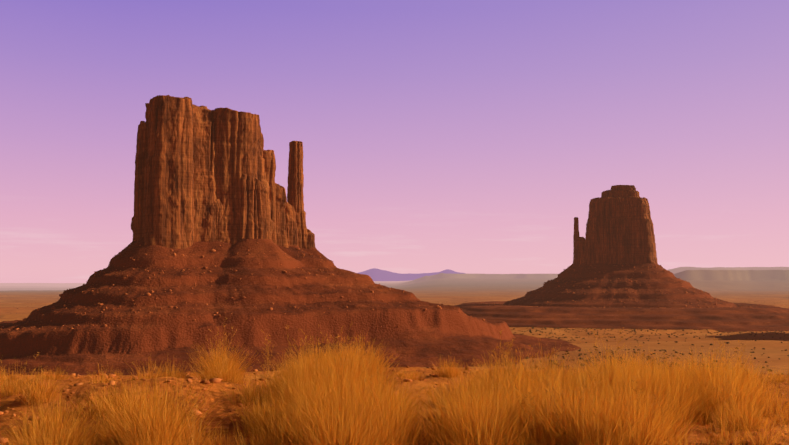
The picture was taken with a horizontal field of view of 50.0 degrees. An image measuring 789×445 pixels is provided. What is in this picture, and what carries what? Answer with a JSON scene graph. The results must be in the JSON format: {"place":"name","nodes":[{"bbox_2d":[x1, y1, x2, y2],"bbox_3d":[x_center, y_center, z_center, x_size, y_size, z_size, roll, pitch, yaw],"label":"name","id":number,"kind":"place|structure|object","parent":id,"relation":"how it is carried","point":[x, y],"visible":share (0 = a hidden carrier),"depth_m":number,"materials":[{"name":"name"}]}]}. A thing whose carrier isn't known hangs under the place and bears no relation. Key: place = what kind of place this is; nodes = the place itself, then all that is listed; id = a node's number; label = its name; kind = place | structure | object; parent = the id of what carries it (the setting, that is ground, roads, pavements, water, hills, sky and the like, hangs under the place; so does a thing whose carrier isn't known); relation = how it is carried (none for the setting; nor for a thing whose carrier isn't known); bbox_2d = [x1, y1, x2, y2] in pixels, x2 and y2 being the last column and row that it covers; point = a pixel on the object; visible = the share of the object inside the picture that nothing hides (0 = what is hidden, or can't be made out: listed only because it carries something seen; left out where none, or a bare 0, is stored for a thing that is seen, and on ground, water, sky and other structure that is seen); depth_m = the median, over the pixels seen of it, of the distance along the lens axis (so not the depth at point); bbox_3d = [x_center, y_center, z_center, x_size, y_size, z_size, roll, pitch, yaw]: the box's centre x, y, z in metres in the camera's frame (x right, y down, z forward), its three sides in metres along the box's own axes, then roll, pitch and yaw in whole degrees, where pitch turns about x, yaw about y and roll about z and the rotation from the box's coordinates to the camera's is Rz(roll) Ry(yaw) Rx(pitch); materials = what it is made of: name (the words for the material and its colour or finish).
{"place":"outdoors","nodes":[
{"label":"outdoors","id":0,"kind":"place"},
{"bbox_2d":[0,267,788,374],"bbox_3d":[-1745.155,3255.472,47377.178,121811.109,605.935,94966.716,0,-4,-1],"label":"desert plain","id":1,"kind":"structure","parent":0,"point":[762,285],"depth_m":3472.98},
{"bbox_2d":[0,237,581,375],"bbox_3d":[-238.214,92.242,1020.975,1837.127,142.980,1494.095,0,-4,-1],"label":"talus slope","id":2,"kind":"structure","parent":1,"relation":"on","point":[419,336],"depth_m":876.49,"materials":[{"name":"brown stone"}]},
{"bbox_2d":[131,95,314,248],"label":"rock butte","id":3,"kind":"object","parent":2,"relation":"on","point":[204,173],"visible":1,"depth_m":981.70,"materials":[{"name":"stone"}]},
{"bbox_2d":[0,240,768,334],"bbox_3d":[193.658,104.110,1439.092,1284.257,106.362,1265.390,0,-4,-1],"label":"talus boulders","id":4,"kind":"object","parent":2,"relation":"on","point":[170,290],"visible":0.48,"depth_m":944.70,"materials":[{"name":"stone"}]},
{"bbox_2d":[11,301,788,374],"bbox_3d":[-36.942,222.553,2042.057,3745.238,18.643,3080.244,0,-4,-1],"label":"valley shrubs","id":5,"kind":"object","parent":1,"relation":"on","point":[545,328],"visible":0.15,"depth_m":1217.36,"materials":[{"name":"brown plant"}]},
{"bbox_2d":[454,262,788,331],"bbox_3d":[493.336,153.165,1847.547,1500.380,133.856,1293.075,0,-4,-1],"label":"talus slope","id":6,"kind":"structure","parent":1,"relation":"on","point":[569,313],"depth_m":1712.24,"materials":[{"name":"brown stone"}]},
{"bbox_2d":[573,185,657,264],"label":"rock butte","id":7,"kind":"object","parent":6,"relation":"on","point":[619,228],"visible":0.94,"depth_m":1889.68,"materials":[{"name":"stone"}]},
{"bbox_2d":[0,367,788,444],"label":"ground","id":8,"kind":"structure","parent":0,"point":[85,387],"depth_m":10.68,"materials":[{"name":"soil"}]},
{"bbox_2d":[0,318,788,444],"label":"dry grass tufts","id":9,"kind":"object","parent":8,"relation":"on","point":[318,412],"visible":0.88,"depth_m":8.76,"materials":[{"name":"plant"}]},
{"bbox_2d":[0,366,788,444],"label":"soil clods","id":10,"kind":"object","parent":8,"relation":"on","point":[215,380],"visible":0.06,"depth_m":11.39,"materials":[{"name":"soil"}]},
{"bbox_2d":[0,0,788,282],"label":"sky","id":11,"kind":"structure","parent":0,"point":[462,136],"materials":[{"name":"purple"}]},
{"bbox_2d":[359,268,465,280],"bbox_3d":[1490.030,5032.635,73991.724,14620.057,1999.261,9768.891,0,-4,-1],"label":"mountains","id":12,"kind":"structure","parent":0,"point":[375,274],"depth_m":71931.20,"materials":[{"name":"purple stone"}]}
]}

